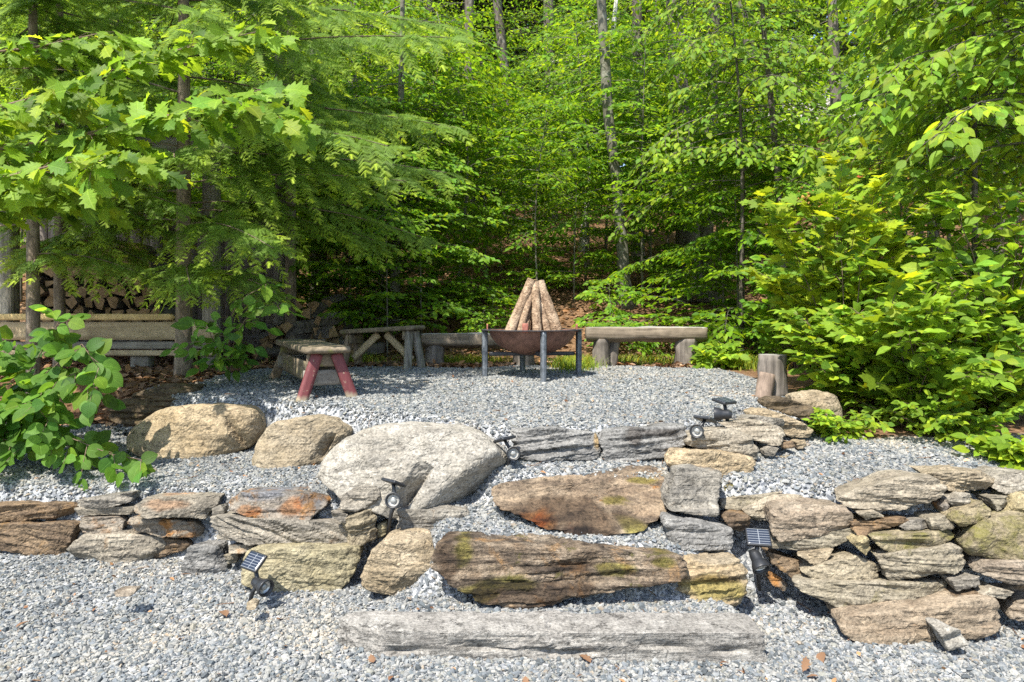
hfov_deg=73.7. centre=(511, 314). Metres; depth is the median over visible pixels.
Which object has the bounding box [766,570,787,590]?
wall stone
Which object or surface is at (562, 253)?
seedling
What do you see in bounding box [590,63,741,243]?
beech sapling
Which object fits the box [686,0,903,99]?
forest tree
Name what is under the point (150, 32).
maple tree
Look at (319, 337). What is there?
firewood log
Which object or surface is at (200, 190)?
beech sapling
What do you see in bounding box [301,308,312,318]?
firewood log
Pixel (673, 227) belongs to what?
beech sapling
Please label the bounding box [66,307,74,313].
firewood log
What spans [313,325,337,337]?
firewood log
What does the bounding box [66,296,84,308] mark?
firewood log
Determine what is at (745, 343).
seedling
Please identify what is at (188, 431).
boulder
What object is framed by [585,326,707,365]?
log bench
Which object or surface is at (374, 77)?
beech sapling
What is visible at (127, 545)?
wall stone
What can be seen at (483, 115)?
beech sapling
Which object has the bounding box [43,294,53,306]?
firewood log
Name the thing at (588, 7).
beech sapling
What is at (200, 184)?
beech sapling
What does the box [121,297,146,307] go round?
firewood log
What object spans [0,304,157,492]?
hazel bush
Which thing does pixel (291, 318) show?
hemlock tree
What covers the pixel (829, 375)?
viburnum bush
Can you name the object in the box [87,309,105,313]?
firewood log
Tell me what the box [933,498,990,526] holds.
wall stone
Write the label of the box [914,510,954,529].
wall stone
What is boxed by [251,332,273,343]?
firewood log
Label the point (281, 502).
wall stone
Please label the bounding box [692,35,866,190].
beech sapling
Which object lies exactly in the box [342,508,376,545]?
wall stone
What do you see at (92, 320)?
firewood log
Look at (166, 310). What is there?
firewood log
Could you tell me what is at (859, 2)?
beech sapling
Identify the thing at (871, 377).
maple sapling
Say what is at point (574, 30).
beech sapling
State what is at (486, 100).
beech sapling
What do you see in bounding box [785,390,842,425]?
edge stone
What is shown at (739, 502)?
wall stone
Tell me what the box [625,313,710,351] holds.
seedling
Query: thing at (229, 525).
wall stone
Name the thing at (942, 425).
ground vine
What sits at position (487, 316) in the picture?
seedling
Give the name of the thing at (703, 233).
maple tree
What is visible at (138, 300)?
firewood log
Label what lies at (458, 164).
beech sapling
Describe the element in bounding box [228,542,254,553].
wall stone
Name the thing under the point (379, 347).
firewood log
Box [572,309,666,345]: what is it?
seedling
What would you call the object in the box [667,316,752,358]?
seedling
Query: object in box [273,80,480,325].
beech sapling
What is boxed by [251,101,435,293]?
beech sapling
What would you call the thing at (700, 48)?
forest tree
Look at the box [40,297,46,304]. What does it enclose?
firewood log
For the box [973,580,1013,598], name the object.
wall stone
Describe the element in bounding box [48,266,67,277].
firewood log
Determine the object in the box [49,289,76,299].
firewood log
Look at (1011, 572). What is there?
wall stone
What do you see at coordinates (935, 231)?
maple tree
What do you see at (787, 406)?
edge stone
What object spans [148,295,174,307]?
firewood log
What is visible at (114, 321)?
firewood log
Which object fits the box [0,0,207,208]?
hemlock tree
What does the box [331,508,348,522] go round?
wall stone
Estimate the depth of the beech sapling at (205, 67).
15.30 m
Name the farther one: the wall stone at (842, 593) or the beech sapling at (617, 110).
the beech sapling at (617, 110)
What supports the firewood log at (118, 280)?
on the firewood log at (120, 293)
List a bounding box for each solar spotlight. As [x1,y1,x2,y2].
[240,550,273,608]
[381,478,405,535]
[493,435,520,465]
[689,415,716,437]
[712,397,736,427]
[745,528,771,590]
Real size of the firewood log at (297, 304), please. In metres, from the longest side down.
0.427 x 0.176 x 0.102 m
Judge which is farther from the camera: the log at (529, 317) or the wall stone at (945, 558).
the log at (529, 317)
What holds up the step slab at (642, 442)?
on the ground at (796, 384)
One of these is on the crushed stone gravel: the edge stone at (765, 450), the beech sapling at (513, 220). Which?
the edge stone at (765, 450)
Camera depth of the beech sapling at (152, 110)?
19.14 m
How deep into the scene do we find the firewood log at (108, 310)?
8.21 m
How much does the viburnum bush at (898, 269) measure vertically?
1.896 m
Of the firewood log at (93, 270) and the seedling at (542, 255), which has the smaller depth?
the firewood log at (93, 270)
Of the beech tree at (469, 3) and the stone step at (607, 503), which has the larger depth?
the beech tree at (469, 3)
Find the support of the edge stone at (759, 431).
on the edge stone at (765, 450)
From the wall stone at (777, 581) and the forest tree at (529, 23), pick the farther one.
the forest tree at (529, 23)
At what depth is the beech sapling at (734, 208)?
13.05 m
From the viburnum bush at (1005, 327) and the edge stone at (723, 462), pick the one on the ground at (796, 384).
the viburnum bush at (1005, 327)
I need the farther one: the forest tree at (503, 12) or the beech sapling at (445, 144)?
the forest tree at (503, 12)
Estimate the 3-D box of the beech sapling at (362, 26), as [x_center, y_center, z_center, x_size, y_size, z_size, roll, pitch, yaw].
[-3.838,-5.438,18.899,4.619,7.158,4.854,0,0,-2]
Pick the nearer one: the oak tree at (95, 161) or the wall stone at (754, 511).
the wall stone at (754, 511)
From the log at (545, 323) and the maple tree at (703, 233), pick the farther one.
the maple tree at (703, 233)
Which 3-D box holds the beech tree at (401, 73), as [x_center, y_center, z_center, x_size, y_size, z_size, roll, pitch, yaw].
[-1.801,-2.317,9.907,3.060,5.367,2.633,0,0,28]
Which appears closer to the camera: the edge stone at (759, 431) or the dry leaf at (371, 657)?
the dry leaf at (371, 657)
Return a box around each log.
[40,276,53,285]
[40,285,52,296]
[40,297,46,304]
[41,265,49,275]
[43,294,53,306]
[45,281,69,288]
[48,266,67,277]
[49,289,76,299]
[66,290,78,296]
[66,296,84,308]
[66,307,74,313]
[67,265,82,277]
[69,276,83,285]
[72,266,89,275]
[73,305,98,313]
[76,287,92,297]
[84,276,93,287]
[84,296,97,307]
[85,320,100,321]
[86,265,106,275]
[87,288,98,297]
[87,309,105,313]
[93,276,114,287]
[93,298,109,309]
[97,286,123,297]
[105,307,129,313]
[105,320,126,321]
[107,276,124,285]
[107,297,128,308]
[107,383,205,426]
[111,282,137,296]
[112,310,127,320]
[121,255,147,265]
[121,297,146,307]
[126,308,141,313]
[127,242,157,254]
[129,284,142,296]
[131,320,146,321]
[132,276,161,289]
[134,296,150,306]
[137,308,152,313]
[138,254,166,264]
[141,287,171,298]
[147,320,163,321]
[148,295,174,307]
[150,263,167,278]
[150,306,174,318]
[247,335,260,347]
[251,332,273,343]
[253,349,273,359]
[262,340,274,347]
[265,346,279,357]
[266,324,280,332]
[267,331,284,339]
[281,322,296,334]
[284,290,302,308]
[284,318,317,336]
[297,333,306,338]
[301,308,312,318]
[307,332,316,338]
[308,301,336,314]
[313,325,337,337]
[314,313,345,325]
[317,332,329,340]
[321,294,346,306]
[328,336,344,344]
[330,330,341,338]
[336,323,354,329]
[364,342,384,354]
[505,277,535,329]
[517,293,531,329]
[527,305,531,329]
[529,279,536,329]
[531,281,541,329]
[539,279,562,329]
[540,299,550,329]
[754,372,774,397]
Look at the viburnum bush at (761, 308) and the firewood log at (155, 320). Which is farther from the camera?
the firewood log at (155, 320)
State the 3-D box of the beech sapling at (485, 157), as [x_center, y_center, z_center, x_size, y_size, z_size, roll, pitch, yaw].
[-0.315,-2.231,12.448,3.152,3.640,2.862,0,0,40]
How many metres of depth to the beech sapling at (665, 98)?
11.06 m
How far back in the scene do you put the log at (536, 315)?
6.45 m
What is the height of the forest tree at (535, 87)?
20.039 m
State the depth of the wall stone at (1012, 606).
3.20 m
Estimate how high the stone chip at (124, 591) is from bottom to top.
0.035 m
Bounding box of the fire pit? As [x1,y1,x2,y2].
[481,323,582,381]
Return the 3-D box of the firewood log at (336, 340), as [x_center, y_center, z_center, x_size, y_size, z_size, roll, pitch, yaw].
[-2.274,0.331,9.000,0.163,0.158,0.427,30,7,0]
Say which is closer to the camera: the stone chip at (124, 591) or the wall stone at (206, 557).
the stone chip at (124, 591)
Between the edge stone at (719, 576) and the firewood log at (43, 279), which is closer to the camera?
the edge stone at (719, 576)
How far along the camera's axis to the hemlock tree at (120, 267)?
6.16 m
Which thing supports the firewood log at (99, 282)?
on the firewood log at (92, 291)
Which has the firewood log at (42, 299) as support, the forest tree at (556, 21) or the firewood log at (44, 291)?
the firewood log at (44, 291)
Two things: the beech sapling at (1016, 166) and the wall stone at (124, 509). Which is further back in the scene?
the beech sapling at (1016, 166)
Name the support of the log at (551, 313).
in the fire pit
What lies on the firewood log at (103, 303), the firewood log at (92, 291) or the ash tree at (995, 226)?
the firewood log at (92, 291)
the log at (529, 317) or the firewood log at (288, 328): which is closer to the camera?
the log at (529, 317)
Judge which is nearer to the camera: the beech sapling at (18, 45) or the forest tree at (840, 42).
the beech sapling at (18, 45)
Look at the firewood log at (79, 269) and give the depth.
8.09 m
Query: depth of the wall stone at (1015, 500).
3.34 m
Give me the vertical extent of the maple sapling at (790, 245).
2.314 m
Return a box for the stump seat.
[757,354,788,395]
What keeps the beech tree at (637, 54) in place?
on the ground at (796, 384)
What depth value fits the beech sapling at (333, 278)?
10.61 m
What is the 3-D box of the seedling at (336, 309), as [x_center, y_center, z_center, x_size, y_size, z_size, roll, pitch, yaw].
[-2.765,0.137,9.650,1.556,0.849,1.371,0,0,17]
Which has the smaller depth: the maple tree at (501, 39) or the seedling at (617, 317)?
the seedling at (617, 317)
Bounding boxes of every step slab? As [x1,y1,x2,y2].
[511,426,600,462]
[597,422,686,461]
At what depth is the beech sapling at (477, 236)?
10.59 m
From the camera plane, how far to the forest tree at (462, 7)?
23.82 m
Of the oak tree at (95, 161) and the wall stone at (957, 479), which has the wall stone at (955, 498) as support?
the wall stone at (957, 479)
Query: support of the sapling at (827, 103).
on the ground at (796, 384)
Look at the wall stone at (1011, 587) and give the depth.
3.31 m
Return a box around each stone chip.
[114,586,140,596]
[246,598,259,609]
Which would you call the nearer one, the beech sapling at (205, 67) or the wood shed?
the wood shed
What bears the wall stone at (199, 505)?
on the wall stone at (174, 527)
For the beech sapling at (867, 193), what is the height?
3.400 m
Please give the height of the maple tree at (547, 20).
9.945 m
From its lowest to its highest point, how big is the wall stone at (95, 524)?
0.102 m
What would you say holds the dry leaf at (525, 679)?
on the crushed stone gravel
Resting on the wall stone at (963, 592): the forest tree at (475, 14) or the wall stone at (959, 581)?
the wall stone at (959, 581)
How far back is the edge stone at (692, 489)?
3.65 m
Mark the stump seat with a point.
(776, 364)
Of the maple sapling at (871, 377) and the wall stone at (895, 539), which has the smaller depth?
the wall stone at (895, 539)
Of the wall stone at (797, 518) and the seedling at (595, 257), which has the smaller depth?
the wall stone at (797, 518)
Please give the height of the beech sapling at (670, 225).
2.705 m
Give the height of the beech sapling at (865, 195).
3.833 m
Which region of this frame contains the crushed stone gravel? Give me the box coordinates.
[0,364,1023,681]
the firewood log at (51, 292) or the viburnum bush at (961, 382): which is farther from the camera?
the firewood log at (51, 292)
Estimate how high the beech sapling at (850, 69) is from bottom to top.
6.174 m
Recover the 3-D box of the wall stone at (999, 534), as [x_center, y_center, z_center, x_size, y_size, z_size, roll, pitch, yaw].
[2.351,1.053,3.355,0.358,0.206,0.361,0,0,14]
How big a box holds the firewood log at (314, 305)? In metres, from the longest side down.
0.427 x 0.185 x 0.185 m
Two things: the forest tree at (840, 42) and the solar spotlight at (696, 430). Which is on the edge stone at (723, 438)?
the solar spotlight at (696, 430)
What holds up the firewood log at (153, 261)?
on the firewood log at (154, 265)
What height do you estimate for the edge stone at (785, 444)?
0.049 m
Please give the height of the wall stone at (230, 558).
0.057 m
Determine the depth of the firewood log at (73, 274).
8.20 m
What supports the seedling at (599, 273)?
on the ground at (796, 384)
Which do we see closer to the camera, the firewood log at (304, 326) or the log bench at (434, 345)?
the log bench at (434, 345)
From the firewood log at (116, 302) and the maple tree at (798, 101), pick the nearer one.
the firewood log at (116, 302)
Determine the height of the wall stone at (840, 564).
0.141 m
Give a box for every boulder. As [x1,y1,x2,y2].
[126,402,265,458]
[252,414,352,468]
[317,421,507,521]
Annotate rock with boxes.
[925,617,968,650]
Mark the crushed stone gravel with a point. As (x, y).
(60, 656)
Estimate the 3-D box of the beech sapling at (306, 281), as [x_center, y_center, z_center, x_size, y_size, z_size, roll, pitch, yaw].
[-2.168,-1.340,9.658,3.291,3.756,3.320,0,0,34]
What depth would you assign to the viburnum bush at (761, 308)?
7.26 m
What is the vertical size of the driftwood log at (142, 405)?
0.350 m
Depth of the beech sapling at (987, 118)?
13.38 m
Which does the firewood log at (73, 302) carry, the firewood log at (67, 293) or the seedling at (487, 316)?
the firewood log at (67, 293)
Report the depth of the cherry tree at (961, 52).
5.48 m
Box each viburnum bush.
[739,252,843,369]
[758,181,1002,324]
[767,222,971,414]
[786,271,1023,425]
[851,164,1023,316]
[888,177,1023,419]
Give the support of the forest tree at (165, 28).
on the ground at (796, 384)
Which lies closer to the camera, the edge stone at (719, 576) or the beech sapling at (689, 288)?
the edge stone at (719, 576)
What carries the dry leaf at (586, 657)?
on the crushed stone gravel
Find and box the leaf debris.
[0,366,1023,681]
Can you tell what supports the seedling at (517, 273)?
on the ground at (796, 384)
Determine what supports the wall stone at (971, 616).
on the crushed stone gravel
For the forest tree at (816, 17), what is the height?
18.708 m
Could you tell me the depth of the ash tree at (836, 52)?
12.94 m
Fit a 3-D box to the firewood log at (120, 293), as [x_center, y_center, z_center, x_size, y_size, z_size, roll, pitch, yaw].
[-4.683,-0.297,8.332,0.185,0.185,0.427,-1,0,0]
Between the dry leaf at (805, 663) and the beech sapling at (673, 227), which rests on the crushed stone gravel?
the dry leaf at (805, 663)
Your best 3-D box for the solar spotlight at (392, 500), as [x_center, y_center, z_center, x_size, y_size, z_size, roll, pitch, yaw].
[-0.646,1.055,3.709,0.154,0.322,0.134,0,0,39]
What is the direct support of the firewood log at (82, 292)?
on the firewood log at (89, 302)
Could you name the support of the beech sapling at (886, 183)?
on the ground at (796, 384)
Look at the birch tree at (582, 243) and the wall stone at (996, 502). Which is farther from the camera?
the birch tree at (582, 243)
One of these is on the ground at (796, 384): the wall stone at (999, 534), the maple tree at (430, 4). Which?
the maple tree at (430, 4)
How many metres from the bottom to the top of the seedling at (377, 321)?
0.840 m
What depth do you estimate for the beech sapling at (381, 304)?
9.87 m
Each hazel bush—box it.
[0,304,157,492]
[159,274,305,381]
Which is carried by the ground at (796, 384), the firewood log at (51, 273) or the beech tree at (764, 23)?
the beech tree at (764, 23)
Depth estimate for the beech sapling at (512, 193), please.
14.60 m
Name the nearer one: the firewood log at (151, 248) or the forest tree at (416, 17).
the firewood log at (151, 248)
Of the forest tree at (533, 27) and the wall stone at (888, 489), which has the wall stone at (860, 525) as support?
the wall stone at (888, 489)
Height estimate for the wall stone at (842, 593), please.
0.155 m
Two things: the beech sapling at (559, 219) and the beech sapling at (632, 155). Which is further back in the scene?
the beech sapling at (559, 219)
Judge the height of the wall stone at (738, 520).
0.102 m
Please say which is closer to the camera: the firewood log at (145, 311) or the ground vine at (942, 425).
the ground vine at (942, 425)
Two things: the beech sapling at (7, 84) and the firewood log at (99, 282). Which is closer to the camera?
the firewood log at (99, 282)
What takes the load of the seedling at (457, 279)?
on the ground at (796, 384)
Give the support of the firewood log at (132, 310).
on the firewood log
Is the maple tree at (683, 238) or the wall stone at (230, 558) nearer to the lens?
the wall stone at (230, 558)
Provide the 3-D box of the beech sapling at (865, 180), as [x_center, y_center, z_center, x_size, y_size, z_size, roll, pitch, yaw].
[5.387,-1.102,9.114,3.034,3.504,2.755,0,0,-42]
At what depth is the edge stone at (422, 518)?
3.75 m
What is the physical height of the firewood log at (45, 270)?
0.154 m
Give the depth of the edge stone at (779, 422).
4.37 m
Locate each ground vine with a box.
[802,407,894,443]
[844,390,1023,443]
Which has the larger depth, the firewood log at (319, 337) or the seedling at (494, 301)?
the seedling at (494, 301)
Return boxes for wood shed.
[0,131,285,366]
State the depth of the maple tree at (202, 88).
15.89 m
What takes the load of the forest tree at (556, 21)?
on the ground at (796, 384)
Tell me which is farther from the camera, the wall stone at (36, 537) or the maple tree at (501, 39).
the maple tree at (501, 39)
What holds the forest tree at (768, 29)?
on the ground at (796, 384)
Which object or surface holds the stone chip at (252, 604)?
on the crushed stone gravel
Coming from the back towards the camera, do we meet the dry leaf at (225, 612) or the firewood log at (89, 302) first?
the firewood log at (89, 302)
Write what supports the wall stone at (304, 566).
on the crushed stone gravel
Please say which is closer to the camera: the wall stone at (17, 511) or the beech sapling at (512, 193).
the wall stone at (17, 511)
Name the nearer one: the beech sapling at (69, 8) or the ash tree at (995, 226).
the ash tree at (995, 226)
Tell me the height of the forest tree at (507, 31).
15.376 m
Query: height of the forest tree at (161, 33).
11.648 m
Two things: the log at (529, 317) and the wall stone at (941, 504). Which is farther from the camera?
the log at (529, 317)
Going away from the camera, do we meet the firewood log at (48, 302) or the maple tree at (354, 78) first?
the firewood log at (48, 302)
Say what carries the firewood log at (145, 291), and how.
on the firewood log at (138, 300)
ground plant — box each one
[688,340,750,368]
[950,427,1023,469]
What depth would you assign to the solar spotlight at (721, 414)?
4.24 m
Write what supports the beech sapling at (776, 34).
on the ground at (796, 384)
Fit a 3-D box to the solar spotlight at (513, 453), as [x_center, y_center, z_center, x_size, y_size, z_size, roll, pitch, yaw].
[-0.017,0.831,4.030,0.112,0.224,0.174,0,0,-43]
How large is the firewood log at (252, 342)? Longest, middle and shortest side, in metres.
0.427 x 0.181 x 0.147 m
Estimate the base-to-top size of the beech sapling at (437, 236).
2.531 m
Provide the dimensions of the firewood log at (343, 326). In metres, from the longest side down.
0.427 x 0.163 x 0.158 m
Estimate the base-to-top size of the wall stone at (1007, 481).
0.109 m
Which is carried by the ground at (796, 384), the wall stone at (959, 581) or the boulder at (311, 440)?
the boulder at (311, 440)
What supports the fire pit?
on the ground at (796, 384)
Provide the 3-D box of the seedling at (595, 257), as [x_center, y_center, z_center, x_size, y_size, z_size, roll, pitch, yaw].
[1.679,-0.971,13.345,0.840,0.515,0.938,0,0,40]
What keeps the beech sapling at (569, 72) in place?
on the ground at (796, 384)
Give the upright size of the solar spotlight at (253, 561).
0.278 m
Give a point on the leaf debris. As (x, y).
(510, 530)
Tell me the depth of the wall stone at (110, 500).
4.12 m
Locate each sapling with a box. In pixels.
[0,0,142,102]
[0,4,160,100]
[0,24,137,184]
[0,76,53,301]
[2,61,52,127]
[12,4,191,104]
[21,102,200,219]
[128,0,327,104]
[138,164,251,272]
[140,84,191,188]
[145,59,273,207]
[169,68,248,118]
[170,76,296,201]
[191,169,274,268]
[192,139,385,277]
[194,0,385,106]
[225,57,331,241]
[235,154,380,294]
[251,87,469,321]
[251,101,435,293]
[255,145,444,318]
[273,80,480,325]
[285,0,485,294]
[288,164,472,356]
[295,0,445,190]
[305,0,475,241]
[309,126,515,334]
[311,186,483,333]
[316,52,543,315]
[324,18,482,174]
[324,43,544,315]
[328,46,442,146]
[364,0,577,291]
[385,9,502,171]
[406,74,578,254]
[417,141,508,262]
[421,84,567,284]
[432,54,530,205]
[436,65,531,190]
[450,61,586,230]
[450,92,633,280]
[450,152,561,270]
[476,120,595,258]
[480,5,694,281]
[500,147,659,302]
[511,0,665,223]
[516,0,669,252]
[516,135,628,253]
[526,57,656,272]
[542,13,769,307]
[543,54,718,274]
[562,132,752,299]
[570,121,709,294]
[575,0,789,174]
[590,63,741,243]
[596,126,841,320]
[602,131,848,348]
[611,153,788,323]
[626,96,864,339]
[631,24,814,243]
[634,171,734,248]
[636,24,848,306]
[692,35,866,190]
[697,151,784,277]
[700,15,828,192]
[715,81,1023,218]
[734,130,956,355]
[759,94,1011,295]
[789,0,1023,239]
[794,0,1015,212]
[802,91,1021,261]
[810,96,1016,239]
[815,258,986,427]
[820,75,1016,256]
[826,1,985,212]
[893,137,1023,271]
[897,5,1023,249]
[958,117,1021,221]
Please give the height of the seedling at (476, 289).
0.878 m
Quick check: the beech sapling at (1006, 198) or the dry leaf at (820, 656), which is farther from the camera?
the beech sapling at (1006, 198)
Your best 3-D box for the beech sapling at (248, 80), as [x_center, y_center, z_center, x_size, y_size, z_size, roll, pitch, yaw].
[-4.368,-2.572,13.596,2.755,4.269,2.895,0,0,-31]
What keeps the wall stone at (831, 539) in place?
on the wall stone at (815, 556)
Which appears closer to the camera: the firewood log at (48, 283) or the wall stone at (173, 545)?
the wall stone at (173, 545)
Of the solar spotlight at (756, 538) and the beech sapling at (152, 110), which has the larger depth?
the beech sapling at (152, 110)
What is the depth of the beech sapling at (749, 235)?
9.04 m
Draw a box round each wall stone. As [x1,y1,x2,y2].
[0,500,78,521]
[0,519,80,555]
[66,528,165,562]
[74,504,135,515]
[77,490,140,507]
[79,515,129,533]
[127,515,204,537]
[134,492,224,518]
[153,537,192,558]
[181,540,229,575]
[210,510,347,545]
[212,503,228,515]
[223,553,241,563]
[228,486,331,519]
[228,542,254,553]
[241,542,363,591]
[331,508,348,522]
[339,485,379,511]
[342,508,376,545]
[377,519,387,537]
[718,491,778,509]
[720,509,750,530]
[742,494,802,520]
[761,547,803,577]
[763,497,852,541]
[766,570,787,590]
[770,527,853,550]
[792,547,880,579]
[792,571,947,606]
[797,548,832,564]
[824,588,1000,644]
[834,469,946,512]
[846,532,870,554]
[849,513,908,535]
[852,509,883,519]
[868,526,953,551]
[869,542,965,579]
[894,514,927,529]
[909,465,994,491]
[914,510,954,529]
[930,499,949,510]
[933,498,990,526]
[939,571,979,590]
[940,490,970,505]
[944,584,977,596]
[951,506,1023,559]
[962,551,1023,584]
[971,491,1007,510]
[973,466,1023,494]
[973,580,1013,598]
[990,489,1023,511]
[990,582,1023,598]
[994,590,1023,620]
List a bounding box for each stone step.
[336,610,767,662]
[431,531,687,609]
[491,465,666,536]
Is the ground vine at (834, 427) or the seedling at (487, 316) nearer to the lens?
the ground vine at (834, 427)
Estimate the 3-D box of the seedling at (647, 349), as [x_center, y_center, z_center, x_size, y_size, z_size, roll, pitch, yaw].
[1.592,0.335,9.106,1.260,0.723,1.204,0,0,43]
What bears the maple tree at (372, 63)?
on the ground at (796, 384)
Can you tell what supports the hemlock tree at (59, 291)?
on the ground at (796, 384)
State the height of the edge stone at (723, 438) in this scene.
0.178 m
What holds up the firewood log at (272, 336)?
on the firewood log
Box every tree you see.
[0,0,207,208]
[0,0,214,393]
[0,0,234,368]
[0,0,483,375]
[0,19,321,232]
[1,0,237,118]
[5,8,154,240]
[52,2,195,179]
[134,0,251,205]
[139,3,274,97]
[151,1,343,261]
[190,0,430,338]
[190,1,272,84]
[212,0,376,322]
[223,0,439,307]
[278,0,510,334]
[295,0,573,199]
[296,0,447,274]
[344,0,475,174]
[345,0,543,68]
[385,0,512,210]
[385,0,563,191]
[413,0,563,242]
[419,0,583,232]
[433,0,631,194]
[437,0,543,163]
[441,0,594,202]
[444,0,664,202]
[455,1,905,149]
[474,0,621,191]
[486,0,609,221]
[487,0,627,192]
[513,0,660,309]
[530,0,664,251]
[537,0,702,260]
[538,0,746,135]
[540,0,771,142]
[560,0,788,181]
[585,0,848,182]
[593,0,727,211]
[606,0,752,301]
[608,0,887,353]
[613,0,819,268]
[648,0,829,245]
[663,0,873,362]
[664,0,869,137]
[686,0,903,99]
[722,0,934,237]
[751,0,1023,268]
[758,0,949,79]
[768,0,1023,291]
[809,0,951,72]
[811,0,1023,268]
[866,0,1023,214]
[902,0,1022,272]
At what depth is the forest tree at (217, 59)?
23.15 m
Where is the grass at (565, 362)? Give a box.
[261,350,790,372]
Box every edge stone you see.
[360,528,434,594]
[395,504,469,529]
[659,510,733,551]
[660,464,721,516]
[664,447,755,477]
[677,551,747,606]
[683,426,759,459]
[718,418,784,445]
[733,414,783,426]
[743,407,813,437]
[757,396,814,418]
[759,445,778,456]
[779,440,795,448]
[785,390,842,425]
[790,439,806,448]
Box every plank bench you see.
[269,339,357,401]
[340,325,425,369]
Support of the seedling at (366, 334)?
on the ground at (796, 384)
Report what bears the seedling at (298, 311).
on the ground at (796, 384)
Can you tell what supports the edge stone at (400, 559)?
on the ground at (796, 384)
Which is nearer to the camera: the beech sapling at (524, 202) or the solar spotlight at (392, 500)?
the solar spotlight at (392, 500)
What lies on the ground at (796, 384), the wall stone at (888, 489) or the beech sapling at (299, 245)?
the beech sapling at (299, 245)
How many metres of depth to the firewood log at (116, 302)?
8.14 m
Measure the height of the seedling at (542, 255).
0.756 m
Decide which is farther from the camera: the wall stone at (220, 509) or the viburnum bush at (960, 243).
the viburnum bush at (960, 243)
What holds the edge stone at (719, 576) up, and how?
on the crushed stone gravel
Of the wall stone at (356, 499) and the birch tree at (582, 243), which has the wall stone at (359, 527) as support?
the wall stone at (356, 499)
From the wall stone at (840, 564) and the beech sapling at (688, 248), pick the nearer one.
the wall stone at (840, 564)
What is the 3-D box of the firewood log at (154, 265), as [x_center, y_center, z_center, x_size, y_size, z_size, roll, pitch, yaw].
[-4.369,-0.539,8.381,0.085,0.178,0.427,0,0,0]
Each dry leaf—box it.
[218,609,229,616]
[368,654,375,661]
[522,676,529,681]
[580,654,591,662]
[801,656,810,670]
[816,652,825,661]
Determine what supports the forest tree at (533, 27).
on the ground at (796, 384)
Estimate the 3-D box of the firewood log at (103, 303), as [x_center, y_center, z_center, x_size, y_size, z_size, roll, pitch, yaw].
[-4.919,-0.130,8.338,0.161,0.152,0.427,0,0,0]
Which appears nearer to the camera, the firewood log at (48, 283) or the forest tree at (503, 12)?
the firewood log at (48, 283)
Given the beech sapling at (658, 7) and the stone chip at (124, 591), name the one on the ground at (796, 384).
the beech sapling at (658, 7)
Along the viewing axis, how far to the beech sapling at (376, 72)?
17.04 m
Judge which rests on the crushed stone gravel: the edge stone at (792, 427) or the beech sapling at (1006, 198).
the edge stone at (792, 427)
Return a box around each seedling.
[272,295,372,319]
[296,290,311,314]
[324,295,385,336]
[336,294,442,336]
[407,272,522,318]
[413,261,471,285]
[436,296,480,322]
[440,273,498,304]
[450,307,511,332]
[453,294,519,332]
[487,268,567,306]
[492,250,557,279]
[509,251,575,287]
[544,262,605,289]
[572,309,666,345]
[574,279,669,323]
[576,251,615,271]
[578,313,678,357]
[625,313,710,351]
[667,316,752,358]
[673,311,767,351]
[703,316,782,355]
[722,317,781,355]
[751,310,779,355]
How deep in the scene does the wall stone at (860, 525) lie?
3.38 m
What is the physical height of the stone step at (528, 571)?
0.292 m
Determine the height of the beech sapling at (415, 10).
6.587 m
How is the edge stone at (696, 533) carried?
on the edge stone at (719, 576)
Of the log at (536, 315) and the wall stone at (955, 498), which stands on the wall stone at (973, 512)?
the wall stone at (955, 498)
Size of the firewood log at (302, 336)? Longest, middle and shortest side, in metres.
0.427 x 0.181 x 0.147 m
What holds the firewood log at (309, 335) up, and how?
on the firewood log
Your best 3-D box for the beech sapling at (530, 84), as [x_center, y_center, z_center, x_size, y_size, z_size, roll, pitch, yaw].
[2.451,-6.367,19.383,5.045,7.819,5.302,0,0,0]
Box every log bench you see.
[421,332,535,365]
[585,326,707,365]
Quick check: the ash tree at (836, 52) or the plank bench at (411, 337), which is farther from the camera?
the ash tree at (836, 52)
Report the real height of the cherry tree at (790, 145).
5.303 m
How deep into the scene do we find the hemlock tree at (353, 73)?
9.83 m
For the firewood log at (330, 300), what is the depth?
9.15 m
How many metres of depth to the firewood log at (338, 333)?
9.02 m
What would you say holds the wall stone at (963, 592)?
on the wall stone at (971, 616)
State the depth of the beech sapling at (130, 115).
11.43 m
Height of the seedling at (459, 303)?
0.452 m
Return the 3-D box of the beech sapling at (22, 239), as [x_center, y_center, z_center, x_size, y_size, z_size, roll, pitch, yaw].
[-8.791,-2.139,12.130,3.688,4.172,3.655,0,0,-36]
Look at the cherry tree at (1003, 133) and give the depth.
7.25 m
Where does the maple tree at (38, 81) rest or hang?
on the ground at (796, 384)
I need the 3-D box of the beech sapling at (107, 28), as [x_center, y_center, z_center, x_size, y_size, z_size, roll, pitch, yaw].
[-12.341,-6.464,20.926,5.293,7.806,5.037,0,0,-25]
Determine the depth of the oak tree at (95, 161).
4.84 m
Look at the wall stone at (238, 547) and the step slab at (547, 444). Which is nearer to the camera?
the wall stone at (238, 547)
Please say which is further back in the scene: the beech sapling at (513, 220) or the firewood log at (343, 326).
the beech sapling at (513, 220)
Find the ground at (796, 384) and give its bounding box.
[0,178,1023,681]
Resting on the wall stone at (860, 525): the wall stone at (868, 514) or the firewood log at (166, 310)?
the wall stone at (868, 514)
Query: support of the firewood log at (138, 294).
on the firewood log at (138, 300)
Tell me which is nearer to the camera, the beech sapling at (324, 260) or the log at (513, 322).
the log at (513, 322)
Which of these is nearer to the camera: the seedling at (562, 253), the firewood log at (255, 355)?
the firewood log at (255, 355)
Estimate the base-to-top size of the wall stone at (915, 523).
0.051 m
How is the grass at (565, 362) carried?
on the ground at (796, 384)
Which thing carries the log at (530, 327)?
in the fire pit
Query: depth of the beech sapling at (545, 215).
14.74 m
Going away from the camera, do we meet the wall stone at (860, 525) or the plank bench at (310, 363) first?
the wall stone at (860, 525)

